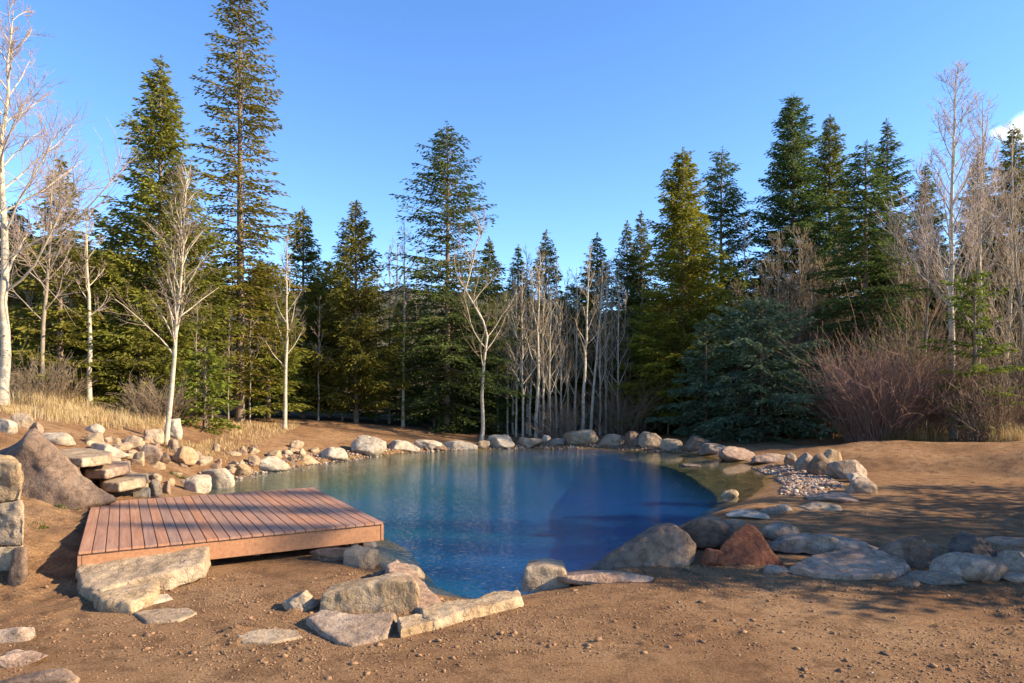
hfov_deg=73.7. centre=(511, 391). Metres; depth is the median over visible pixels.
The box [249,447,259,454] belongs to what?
rubble stone
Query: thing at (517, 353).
aspen tree
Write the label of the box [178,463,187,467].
rubble stone
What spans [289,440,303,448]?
rubble stone
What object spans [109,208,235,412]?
spruce tree
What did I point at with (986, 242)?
spruce tree
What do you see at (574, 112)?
sky
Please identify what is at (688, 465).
flat stone
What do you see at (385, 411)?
spruce tree
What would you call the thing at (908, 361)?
willow shrub
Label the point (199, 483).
boulder
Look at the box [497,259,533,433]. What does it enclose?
aspen tree
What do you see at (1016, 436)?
grass clump
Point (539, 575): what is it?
stone block
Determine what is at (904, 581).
flat stone
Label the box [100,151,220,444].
aspen tree
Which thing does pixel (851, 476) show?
boulder
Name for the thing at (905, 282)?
tree
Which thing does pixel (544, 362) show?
aspen tree
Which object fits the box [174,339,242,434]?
spruce tree
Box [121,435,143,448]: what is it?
boulder
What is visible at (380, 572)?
boulder
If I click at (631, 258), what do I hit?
spruce tree
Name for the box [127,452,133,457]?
rubble stone
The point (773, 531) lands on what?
boulder
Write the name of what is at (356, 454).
shore pebbles
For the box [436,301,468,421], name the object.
spruce tree
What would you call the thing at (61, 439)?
flat stone
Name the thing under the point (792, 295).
aspen tree
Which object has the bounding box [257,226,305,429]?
aspen tree
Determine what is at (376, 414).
aspen tree
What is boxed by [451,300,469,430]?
aspen tree
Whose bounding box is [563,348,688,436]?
willow shrub
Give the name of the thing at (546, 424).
willow shrub
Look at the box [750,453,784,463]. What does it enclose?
flat stone
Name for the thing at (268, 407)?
spruce tree
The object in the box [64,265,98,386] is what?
spruce tree
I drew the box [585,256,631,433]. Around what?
aspen tree
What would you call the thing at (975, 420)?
willow shrub
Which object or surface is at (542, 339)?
aspen tree
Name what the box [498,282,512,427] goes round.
aspen tree
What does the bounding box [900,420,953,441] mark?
grass clump
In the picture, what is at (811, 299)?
aspen tree
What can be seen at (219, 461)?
rubble stone
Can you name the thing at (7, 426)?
boulder
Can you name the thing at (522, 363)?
aspen tree
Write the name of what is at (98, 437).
boulder
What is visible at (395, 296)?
aspen tree
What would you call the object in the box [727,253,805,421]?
aspen tree
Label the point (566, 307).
aspen tree
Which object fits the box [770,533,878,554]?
flat stone
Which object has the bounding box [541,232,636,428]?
spruce tree
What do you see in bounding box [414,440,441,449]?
boulder
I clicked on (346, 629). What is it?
flat stone
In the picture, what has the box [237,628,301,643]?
flat stone
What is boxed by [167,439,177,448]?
stone block
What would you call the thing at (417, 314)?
aspen tree
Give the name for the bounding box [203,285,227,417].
aspen tree
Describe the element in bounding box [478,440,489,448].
boulder
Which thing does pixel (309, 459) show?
stone block
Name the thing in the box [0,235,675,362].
hills
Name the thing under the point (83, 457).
step stone
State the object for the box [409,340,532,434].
spruce tree
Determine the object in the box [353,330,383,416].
spruce tree
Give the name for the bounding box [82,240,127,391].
spruce tree
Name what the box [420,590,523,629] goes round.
flat stone
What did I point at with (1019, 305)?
aspen tree
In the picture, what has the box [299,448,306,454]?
rubble stone
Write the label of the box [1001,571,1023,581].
flat stone
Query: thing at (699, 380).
spruce tree
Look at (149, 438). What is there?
rubble stone
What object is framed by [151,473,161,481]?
rubble stone
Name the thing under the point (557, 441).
flat stone
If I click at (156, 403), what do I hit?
willow shrub
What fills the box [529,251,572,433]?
aspen tree
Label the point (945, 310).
spruce tree
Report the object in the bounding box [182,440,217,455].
grass clump
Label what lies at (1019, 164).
spruce tree
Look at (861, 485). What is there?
stone block
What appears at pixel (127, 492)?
stone block
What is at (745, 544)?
boulder
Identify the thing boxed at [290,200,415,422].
spruce tree
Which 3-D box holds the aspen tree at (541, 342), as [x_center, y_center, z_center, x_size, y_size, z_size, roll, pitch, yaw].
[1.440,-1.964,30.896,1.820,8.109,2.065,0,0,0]
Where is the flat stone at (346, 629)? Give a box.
[306,610,396,646]
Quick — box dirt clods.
[0,442,1023,682]
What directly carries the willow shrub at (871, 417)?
on the ground at (928, 473)
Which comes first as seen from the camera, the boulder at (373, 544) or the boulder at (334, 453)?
the boulder at (373, 544)
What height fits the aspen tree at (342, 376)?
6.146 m
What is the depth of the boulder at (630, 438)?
24.58 m
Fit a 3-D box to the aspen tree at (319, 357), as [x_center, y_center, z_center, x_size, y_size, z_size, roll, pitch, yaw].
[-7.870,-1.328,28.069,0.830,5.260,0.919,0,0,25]
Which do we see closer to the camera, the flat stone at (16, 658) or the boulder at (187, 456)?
the flat stone at (16, 658)
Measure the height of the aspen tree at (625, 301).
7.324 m
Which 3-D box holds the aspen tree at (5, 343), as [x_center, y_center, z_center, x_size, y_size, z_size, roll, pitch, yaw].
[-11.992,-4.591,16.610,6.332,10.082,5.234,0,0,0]
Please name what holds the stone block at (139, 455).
on the ground at (928, 473)
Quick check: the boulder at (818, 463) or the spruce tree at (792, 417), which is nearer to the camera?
the boulder at (818, 463)
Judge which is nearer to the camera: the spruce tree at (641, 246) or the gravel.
the gravel
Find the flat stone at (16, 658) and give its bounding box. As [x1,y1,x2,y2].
[0,649,47,667]
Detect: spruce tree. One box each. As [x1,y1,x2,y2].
[0,155,154,400]
[0,202,79,393]
[10,292,32,340]
[10,321,130,405]
[34,275,67,387]
[53,55,248,413]
[56,236,168,404]
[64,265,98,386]
[75,334,202,417]
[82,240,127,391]
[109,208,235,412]
[174,0,310,421]
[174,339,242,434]
[201,262,235,398]
[217,260,327,418]
[222,256,280,407]
[252,206,361,417]
[287,260,379,420]
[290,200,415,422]
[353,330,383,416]
[363,121,550,431]
[364,294,443,422]
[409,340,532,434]
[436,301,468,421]
[450,298,479,411]
[456,236,535,426]
[491,244,541,425]
[506,291,541,424]
[510,229,588,427]
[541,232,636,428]
[541,283,621,424]
[581,311,613,425]
[602,211,660,414]
[603,220,652,423]
[603,299,718,430]
[608,146,772,430]
[642,283,661,420]
[643,319,767,439]
[659,146,796,408]
[678,259,783,428]
[681,296,847,444]
[732,92,861,414]
[748,370,837,438]
[780,139,972,430]
[790,114,902,392]
[831,118,955,380]
[855,237,899,363]
[893,162,995,381]
[911,247,965,396]
[916,269,1023,441]
[931,124,1023,396]
[945,150,1022,380]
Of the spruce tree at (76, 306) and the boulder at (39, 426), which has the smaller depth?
the boulder at (39, 426)
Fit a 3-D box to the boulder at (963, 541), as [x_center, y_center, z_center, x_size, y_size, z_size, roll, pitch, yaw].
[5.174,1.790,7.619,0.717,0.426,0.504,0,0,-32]
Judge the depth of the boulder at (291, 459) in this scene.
18.83 m
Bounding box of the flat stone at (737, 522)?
[726,519,745,526]
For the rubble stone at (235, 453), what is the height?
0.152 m
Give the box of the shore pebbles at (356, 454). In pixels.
[198,442,755,481]
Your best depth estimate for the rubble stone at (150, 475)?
13.07 m
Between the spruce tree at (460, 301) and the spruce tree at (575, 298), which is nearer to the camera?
the spruce tree at (575, 298)
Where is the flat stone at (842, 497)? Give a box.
[804,492,858,502]
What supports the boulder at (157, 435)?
on the ground at (928, 473)
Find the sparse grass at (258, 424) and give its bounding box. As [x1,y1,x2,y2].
[145,419,301,462]
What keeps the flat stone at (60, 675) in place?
on the ground at (928, 473)
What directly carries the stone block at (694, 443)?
on the ground at (928, 473)
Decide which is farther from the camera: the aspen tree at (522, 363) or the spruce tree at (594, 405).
the spruce tree at (594, 405)
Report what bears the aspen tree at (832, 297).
on the ground at (928, 473)
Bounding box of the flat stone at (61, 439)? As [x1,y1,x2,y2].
[42,432,75,446]
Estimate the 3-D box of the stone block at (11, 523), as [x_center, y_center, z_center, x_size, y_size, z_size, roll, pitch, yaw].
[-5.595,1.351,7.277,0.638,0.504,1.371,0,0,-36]
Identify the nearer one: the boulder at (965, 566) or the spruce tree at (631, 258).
the boulder at (965, 566)
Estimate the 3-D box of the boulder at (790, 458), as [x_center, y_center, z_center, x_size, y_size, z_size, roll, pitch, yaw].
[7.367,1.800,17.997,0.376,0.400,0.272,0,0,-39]
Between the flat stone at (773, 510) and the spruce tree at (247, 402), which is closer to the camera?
the flat stone at (773, 510)
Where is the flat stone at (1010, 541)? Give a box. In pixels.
[985,536,1023,546]
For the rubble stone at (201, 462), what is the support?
on the ground at (928, 473)
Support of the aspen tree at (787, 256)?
on the ground at (928, 473)
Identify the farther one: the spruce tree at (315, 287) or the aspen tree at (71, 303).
the spruce tree at (315, 287)
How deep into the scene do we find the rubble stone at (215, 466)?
16.24 m
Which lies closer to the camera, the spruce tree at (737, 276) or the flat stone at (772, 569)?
the flat stone at (772, 569)
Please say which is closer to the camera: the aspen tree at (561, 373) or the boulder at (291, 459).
the boulder at (291, 459)
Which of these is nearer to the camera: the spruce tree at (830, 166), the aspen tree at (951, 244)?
the aspen tree at (951, 244)
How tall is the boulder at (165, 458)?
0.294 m
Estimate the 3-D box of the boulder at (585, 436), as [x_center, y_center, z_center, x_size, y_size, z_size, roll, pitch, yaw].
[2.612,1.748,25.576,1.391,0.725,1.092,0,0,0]
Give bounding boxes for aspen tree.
[0,0,154,404]
[0,139,81,389]
[9,250,40,390]
[63,267,77,400]
[73,207,110,403]
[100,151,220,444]
[111,275,133,382]
[190,296,207,420]
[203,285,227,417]
[220,310,241,422]
[241,296,263,423]
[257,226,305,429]
[310,298,331,420]
[337,293,349,420]
[373,261,387,420]
[377,244,403,423]
[382,233,414,420]
[393,221,426,426]
[407,248,430,421]
[433,300,444,427]
[443,203,525,440]
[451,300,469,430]
[477,291,518,433]
[494,258,546,435]
[495,298,525,434]
[496,281,534,437]
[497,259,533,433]
[497,263,551,436]
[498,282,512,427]
[503,246,548,433]
[513,266,557,437]
[515,246,553,437]
[523,252,574,435]
[527,258,561,433]
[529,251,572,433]
[535,289,569,437]
[539,266,594,430]
[546,299,581,435]
[549,271,595,426]
[569,243,604,429]
[571,268,614,434]
[578,255,617,429]
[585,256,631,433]
[587,269,639,429]
[588,257,631,434]
[619,288,633,430]
[631,281,645,428]
[657,305,677,434]
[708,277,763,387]
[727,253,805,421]
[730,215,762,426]
[745,230,824,423]
[765,267,826,415]
[774,224,849,374]
[778,243,854,372]
[782,253,860,371]
[807,243,873,421]
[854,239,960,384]
[860,223,972,383]
[870,60,1023,437]
[885,181,971,424]
[909,89,1023,420]
[960,190,1023,382]
[961,121,1023,401]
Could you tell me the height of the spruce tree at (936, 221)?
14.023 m
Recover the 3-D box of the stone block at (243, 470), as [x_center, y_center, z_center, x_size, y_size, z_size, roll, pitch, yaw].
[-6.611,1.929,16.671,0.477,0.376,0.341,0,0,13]
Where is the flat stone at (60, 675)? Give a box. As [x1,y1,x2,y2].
[0,668,80,682]
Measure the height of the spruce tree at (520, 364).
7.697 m
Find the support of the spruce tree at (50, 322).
on the ground at (928, 473)
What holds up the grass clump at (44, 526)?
on the ground at (928, 473)
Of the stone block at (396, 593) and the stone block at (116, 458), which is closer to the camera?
the stone block at (396, 593)
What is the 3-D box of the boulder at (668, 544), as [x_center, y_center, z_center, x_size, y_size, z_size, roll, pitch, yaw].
[1.485,1.840,7.971,1.240,0.611,0.987,0,0,0]
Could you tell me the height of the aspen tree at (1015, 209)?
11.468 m
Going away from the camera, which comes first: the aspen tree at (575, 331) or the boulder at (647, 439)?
the boulder at (647, 439)
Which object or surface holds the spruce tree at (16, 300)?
on the ground at (928, 473)
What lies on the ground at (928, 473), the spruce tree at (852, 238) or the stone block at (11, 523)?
the spruce tree at (852, 238)
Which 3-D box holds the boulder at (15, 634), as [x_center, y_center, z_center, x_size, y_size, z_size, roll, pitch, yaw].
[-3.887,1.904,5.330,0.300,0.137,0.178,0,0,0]
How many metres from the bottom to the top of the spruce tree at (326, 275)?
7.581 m
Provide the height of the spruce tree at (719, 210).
14.931 m
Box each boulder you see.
[0,428,116,509]
[0,627,35,642]
[85,423,104,433]
[85,433,104,443]
[91,443,129,458]
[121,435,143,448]
[142,444,162,462]
[143,429,164,444]
[151,461,165,470]
[160,452,170,463]
[170,418,182,438]
[171,446,198,466]
[184,474,211,493]
[196,455,212,465]
[282,590,317,611]
[287,457,296,465]
[319,447,347,460]
[320,545,340,547]
[351,435,386,456]
[359,541,376,547]
[371,568,384,576]
[385,559,441,613]
[388,440,419,451]
[408,564,424,579]
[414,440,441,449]
[433,444,447,450]
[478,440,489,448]
[487,434,514,447]
[542,435,550,443]
[562,429,599,444]
[592,523,695,569]
[599,434,623,445]
[624,431,639,446]
[638,431,661,447]
[680,514,734,549]
[698,443,725,454]
[700,548,723,565]
[718,446,754,460]
[720,524,783,564]
[721,489,738,500]
[761,522,799,539]
[784,453,796,465]
[793,452,812,469]
[806,453,830,474]
[824,449,841,461]
[846,472,868,481]
[877,535,941,568]
[929,552,1008,580]
[947,531,997,556]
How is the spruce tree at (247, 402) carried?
on the ground at (928, 473)
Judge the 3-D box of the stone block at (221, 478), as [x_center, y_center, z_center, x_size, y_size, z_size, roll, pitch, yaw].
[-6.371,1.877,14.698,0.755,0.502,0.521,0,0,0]
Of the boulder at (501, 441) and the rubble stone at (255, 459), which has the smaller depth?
the rubble stone at (255, 459)
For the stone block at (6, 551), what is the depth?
6.85 m
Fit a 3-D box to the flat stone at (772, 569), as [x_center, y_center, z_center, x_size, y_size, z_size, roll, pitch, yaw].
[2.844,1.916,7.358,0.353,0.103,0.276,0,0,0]
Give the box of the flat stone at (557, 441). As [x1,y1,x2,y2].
[548,438,565,445]
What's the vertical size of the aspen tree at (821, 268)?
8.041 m
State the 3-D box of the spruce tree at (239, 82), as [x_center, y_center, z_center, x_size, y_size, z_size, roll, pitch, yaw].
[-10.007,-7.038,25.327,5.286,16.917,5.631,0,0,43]
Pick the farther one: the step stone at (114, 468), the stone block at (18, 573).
the step stone at (114, 468)
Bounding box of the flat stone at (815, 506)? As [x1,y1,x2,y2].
[798,502,841,510]
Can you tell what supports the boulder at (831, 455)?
on the ground at (928, 473)
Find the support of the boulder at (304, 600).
on the ground at (928, 473)
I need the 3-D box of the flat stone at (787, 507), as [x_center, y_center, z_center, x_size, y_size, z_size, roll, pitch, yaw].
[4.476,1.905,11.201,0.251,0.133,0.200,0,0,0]
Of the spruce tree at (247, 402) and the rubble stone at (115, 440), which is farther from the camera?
the spruce tree at (247, 402)
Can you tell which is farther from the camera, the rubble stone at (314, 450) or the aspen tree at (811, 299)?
the aspen tree at (811, 299)
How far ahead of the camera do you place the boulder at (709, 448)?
21.88 m
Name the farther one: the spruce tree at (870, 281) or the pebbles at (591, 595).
the spruce tree at (870, 281)
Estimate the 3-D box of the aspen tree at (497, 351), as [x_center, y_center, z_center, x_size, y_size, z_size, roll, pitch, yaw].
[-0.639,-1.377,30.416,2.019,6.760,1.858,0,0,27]
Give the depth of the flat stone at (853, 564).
7.26 m
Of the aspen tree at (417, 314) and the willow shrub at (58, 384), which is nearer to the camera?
the willow shrub at (58, 384)
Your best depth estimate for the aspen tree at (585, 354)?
28.00 m
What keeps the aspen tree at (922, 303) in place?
on the ground at (928, 473)
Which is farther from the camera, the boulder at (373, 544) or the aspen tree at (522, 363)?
the aspen tree at (522, 363)
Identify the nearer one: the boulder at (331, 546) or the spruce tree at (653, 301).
the boulder at (331, 546)
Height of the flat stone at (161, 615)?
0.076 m
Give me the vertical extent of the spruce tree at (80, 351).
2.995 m
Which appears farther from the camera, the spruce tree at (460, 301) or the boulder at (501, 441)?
the spruce tree at (460, 301)
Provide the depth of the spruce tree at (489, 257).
33.51 m
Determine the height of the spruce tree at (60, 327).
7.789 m
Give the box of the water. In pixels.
[209,448,765,598]
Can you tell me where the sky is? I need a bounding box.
[0,0,1023,311]
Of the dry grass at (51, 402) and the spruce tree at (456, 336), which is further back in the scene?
the spruce tree at (456, 336)
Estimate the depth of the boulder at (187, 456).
15.62 m
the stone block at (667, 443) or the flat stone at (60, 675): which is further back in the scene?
the stone block at (667, 443)
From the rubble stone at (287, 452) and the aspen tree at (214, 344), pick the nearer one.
the rubble stone at (287, 452)
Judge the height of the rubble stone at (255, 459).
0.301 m
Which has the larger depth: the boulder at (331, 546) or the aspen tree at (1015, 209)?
the aspen tree at (1015, 209)
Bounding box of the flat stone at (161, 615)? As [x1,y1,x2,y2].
[134,608,196,623]
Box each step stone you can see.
[61,448,112,466]
[75,541,210,599]
[80,460,130,478]
[88,581,159,612]
[99,472,148,491]
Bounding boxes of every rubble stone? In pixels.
[84,440,96,445]
[104,436,112,442]
[112,437,121,443]
[113,442,131,450]
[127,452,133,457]
[130,459,142,465]
[136,445,142,451]
[142,436,154,443]
[147,472,158,478]
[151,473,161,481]
[168,478,174,485]
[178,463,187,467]
[197,459,204,465]
[210,464,221,468]
[213,443,219,451]
[216,458,221,464]
[226,451,241,455]
[226,464,236,470]
[248,455,259,465]
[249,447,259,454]
[267,450,281,458]
[282,450,292,454]
[288,448,299,451]
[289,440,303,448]
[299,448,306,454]
[309,447,319,452]
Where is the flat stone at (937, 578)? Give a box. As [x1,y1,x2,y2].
[904,570,965,585]
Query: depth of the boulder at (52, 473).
9.55 m
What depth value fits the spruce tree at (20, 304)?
39.52 m
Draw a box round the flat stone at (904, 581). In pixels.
[888,576,920,586]
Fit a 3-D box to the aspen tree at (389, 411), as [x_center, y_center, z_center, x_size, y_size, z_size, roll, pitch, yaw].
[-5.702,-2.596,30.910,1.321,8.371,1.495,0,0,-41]
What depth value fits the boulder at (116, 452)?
13.38 m
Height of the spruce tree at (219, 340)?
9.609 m
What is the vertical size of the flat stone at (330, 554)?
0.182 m
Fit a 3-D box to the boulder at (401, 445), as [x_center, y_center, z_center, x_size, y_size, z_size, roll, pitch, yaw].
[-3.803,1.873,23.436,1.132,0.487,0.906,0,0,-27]
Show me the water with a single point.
(670, 462)
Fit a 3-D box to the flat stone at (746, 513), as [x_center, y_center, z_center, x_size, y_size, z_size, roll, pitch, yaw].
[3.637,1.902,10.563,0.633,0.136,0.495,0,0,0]
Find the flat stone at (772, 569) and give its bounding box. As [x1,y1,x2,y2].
[763,564,791,573]
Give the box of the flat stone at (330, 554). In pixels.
[310,547,347,561]
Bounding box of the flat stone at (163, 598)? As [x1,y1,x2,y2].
[154,594,172,603]
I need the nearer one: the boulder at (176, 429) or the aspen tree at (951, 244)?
the boulder at (176, 429)
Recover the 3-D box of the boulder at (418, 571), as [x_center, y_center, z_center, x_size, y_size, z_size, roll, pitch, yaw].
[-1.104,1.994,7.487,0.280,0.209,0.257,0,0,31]
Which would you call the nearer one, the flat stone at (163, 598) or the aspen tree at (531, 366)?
the flat stone at (163, 598)
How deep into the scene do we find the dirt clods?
5.41 m
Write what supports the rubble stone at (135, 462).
on the ground at (928, 473)
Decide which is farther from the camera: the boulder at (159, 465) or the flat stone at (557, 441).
the flat stone at (557, 441)
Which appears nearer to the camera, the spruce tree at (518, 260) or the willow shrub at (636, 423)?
the willow shrub at (636, 423)
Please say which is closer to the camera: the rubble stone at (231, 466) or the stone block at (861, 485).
the stone block at (861, 485)
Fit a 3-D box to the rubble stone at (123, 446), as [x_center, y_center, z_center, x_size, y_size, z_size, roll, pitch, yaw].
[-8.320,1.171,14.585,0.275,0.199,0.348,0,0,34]
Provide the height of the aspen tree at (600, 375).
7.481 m
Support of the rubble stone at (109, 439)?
on the ground at (928, 473)
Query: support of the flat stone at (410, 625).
on the ground at (928, 473)
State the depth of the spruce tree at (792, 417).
27.16 m
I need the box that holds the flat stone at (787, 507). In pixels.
[777,504,791,510]
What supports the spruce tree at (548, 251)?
on the ground at (928, 473)
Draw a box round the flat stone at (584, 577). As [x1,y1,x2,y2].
[557,570,652,584]
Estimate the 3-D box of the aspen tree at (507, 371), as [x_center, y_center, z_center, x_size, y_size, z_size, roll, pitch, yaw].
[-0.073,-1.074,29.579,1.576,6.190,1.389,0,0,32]
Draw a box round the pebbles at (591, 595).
[35,564,1023,680]
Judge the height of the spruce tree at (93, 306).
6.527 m
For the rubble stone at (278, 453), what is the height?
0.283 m
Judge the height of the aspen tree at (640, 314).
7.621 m
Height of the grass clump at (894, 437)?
0.817 m
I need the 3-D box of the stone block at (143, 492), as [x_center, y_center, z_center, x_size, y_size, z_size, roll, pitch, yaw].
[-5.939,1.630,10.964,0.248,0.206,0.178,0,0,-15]
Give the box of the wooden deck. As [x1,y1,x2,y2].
[77,487,383,566]
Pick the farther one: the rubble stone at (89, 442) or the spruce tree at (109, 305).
the spruce tree at (109, 305)
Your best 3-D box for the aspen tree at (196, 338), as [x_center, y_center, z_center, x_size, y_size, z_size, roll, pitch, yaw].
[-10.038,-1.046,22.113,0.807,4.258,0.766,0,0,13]
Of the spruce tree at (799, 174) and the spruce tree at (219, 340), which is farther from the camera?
the spruce tree at (219, 340)
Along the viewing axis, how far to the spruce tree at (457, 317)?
29.07 m
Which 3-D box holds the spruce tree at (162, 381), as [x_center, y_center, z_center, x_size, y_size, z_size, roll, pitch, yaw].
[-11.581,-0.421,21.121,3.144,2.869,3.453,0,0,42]
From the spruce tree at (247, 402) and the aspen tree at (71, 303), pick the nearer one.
the aspen tree at (71, 303)
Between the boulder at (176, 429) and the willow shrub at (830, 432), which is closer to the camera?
the boulder at (176, 429)
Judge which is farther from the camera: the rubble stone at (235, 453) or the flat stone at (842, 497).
the rubble stone at (235, 453)
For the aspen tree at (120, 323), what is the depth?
22.59 m
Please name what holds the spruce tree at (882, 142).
on the ground at (928, 473)
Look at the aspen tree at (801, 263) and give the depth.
30.37 m
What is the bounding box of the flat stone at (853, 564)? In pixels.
[790,548,910,579]
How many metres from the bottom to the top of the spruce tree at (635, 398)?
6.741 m
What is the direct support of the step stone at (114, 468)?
on the step stone at (128, 481)
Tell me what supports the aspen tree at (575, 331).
on the ground at (928, 473)
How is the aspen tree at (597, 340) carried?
on the ground at (928, 473)
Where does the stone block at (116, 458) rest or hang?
on the ground at (928, 473)
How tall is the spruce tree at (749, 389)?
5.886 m
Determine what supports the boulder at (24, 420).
on the ground at (928, 473)
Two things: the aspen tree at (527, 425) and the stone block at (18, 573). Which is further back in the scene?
the aspen tree at (527, 425)
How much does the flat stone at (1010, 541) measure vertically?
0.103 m
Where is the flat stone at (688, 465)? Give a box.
[679,463,700,466]
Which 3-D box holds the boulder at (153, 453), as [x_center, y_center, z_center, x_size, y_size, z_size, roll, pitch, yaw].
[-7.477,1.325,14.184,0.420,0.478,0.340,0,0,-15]
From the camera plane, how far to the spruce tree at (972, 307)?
21.69 m
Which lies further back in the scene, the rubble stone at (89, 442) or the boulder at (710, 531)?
the rubble stone at (89, 442)
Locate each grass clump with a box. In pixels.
[28,521,49,529]
[169,470,186,478]
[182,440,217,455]
[875,423,914,440]
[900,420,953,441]
[979,417,1023,441]
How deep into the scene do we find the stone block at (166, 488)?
11.77 m
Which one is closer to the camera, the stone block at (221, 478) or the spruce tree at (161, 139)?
the stone block at (221, 478)
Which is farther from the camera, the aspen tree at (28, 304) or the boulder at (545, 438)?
the boulder at (545, 438)
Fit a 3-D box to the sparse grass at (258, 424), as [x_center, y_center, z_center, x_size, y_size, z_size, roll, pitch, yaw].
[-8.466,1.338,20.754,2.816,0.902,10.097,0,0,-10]
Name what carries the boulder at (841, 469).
on the ground at (928, 473)
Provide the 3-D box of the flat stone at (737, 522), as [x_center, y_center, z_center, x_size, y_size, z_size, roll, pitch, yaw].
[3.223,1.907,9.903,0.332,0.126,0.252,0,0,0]
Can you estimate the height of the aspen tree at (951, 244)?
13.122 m
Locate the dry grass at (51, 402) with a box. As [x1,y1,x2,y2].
[0,385,166,429]
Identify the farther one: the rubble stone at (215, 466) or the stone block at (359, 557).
the rubble stone at (215, 466)
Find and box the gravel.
[752,464,843,495]
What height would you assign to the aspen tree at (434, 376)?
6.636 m
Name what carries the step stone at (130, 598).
on the ground at (928, 473)
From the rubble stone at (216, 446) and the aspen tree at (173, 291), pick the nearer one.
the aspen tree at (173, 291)
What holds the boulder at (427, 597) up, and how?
on the ground at (928, 473)
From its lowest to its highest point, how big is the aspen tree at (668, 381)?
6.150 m
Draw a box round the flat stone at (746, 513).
[725,509,769,519]
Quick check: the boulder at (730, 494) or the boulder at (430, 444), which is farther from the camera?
the boulder at (430, 444)
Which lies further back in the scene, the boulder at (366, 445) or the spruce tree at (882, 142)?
the spruce tree at (882, 142)
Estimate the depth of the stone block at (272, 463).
17.68 m
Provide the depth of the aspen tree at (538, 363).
27.45 m
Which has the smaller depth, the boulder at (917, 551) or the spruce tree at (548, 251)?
the boulder at (917, 551)
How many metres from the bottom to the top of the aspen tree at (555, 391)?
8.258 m
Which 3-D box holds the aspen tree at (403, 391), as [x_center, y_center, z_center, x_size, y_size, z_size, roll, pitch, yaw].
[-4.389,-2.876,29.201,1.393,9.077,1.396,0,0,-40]
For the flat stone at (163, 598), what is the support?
on the ground at (928, 473)
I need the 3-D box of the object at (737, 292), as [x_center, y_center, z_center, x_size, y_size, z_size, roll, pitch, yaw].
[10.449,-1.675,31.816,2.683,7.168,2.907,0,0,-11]
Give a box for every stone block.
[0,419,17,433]
[0,454,23,501]
[0,499,23,545]
[0,545,23,570]
[7,547,27,586]
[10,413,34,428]
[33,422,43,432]
[112,456,120,460]
[115,489,133,493]
[133,451,144,465]
[133,487,150,497]
[149,479,162,496]
[162,480,170,493]
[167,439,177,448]
[201,468,234,489]
[234,463,250,476]
[258,456,289,471]
[298,455,317,464]
[320,573,419,613]
[343,545,378,569]
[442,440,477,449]
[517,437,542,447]
[521,558,569,594]
[659,438,682,449]
[682,436,709,451]
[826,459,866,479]
[844,477,876,493]
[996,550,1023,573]
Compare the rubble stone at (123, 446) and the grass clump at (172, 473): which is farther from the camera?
the rubble stone at (123, 446)
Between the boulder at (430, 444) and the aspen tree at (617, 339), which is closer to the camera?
the boulder at (430, 444)
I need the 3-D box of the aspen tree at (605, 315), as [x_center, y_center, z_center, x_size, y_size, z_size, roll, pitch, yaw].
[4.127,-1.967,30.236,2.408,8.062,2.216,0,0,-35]
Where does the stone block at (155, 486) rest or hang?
on the ground at (928, 473)
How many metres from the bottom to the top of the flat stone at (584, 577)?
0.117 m
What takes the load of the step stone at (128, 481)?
on the ground at (928, 473)
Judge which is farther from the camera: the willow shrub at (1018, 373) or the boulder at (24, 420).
the willow shrub at (1018, 373)
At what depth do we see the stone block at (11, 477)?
6.95 m
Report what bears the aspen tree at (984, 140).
on the ground at (928, 473)
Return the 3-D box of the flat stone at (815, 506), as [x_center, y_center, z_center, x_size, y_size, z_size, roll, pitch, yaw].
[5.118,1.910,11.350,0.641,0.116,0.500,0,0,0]
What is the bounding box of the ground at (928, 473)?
[0,365,1023,682]
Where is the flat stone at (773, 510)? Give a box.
[760,506,787,514]
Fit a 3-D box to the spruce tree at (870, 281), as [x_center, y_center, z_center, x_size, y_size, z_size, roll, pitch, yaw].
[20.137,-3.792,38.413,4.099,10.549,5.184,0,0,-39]
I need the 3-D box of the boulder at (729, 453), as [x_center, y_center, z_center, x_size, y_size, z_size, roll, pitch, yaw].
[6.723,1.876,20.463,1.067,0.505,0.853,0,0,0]
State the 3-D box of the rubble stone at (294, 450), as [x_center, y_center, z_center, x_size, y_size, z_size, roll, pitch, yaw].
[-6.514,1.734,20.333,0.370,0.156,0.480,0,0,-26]
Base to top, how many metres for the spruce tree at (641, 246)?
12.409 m
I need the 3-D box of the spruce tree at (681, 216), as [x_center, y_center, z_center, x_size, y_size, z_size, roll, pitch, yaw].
[7.760,-4.312,30.131,7.276,12.923,6.199,0,0,0]
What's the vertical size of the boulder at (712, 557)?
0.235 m
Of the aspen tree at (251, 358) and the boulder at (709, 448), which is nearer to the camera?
the boulder at (709, 448)
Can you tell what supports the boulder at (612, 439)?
on the ground at (928, 473)
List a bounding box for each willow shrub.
[10,344,96,402]
[101,371,227,424]
[522,387,612,438]
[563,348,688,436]
[778,344,890,437]
[785,285,1006,443]
[795,272,1023,436]
[898,300,1023,435]
[912,351,1023,441]
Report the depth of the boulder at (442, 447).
23.86 m
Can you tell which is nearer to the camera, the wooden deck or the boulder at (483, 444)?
the wooden deck
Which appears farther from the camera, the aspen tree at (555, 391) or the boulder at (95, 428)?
the aspen tree at (555, 391)
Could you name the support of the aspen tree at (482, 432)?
on the ground at (928, 473)
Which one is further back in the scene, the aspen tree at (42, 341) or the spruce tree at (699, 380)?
the spruce tree at (699, 380)

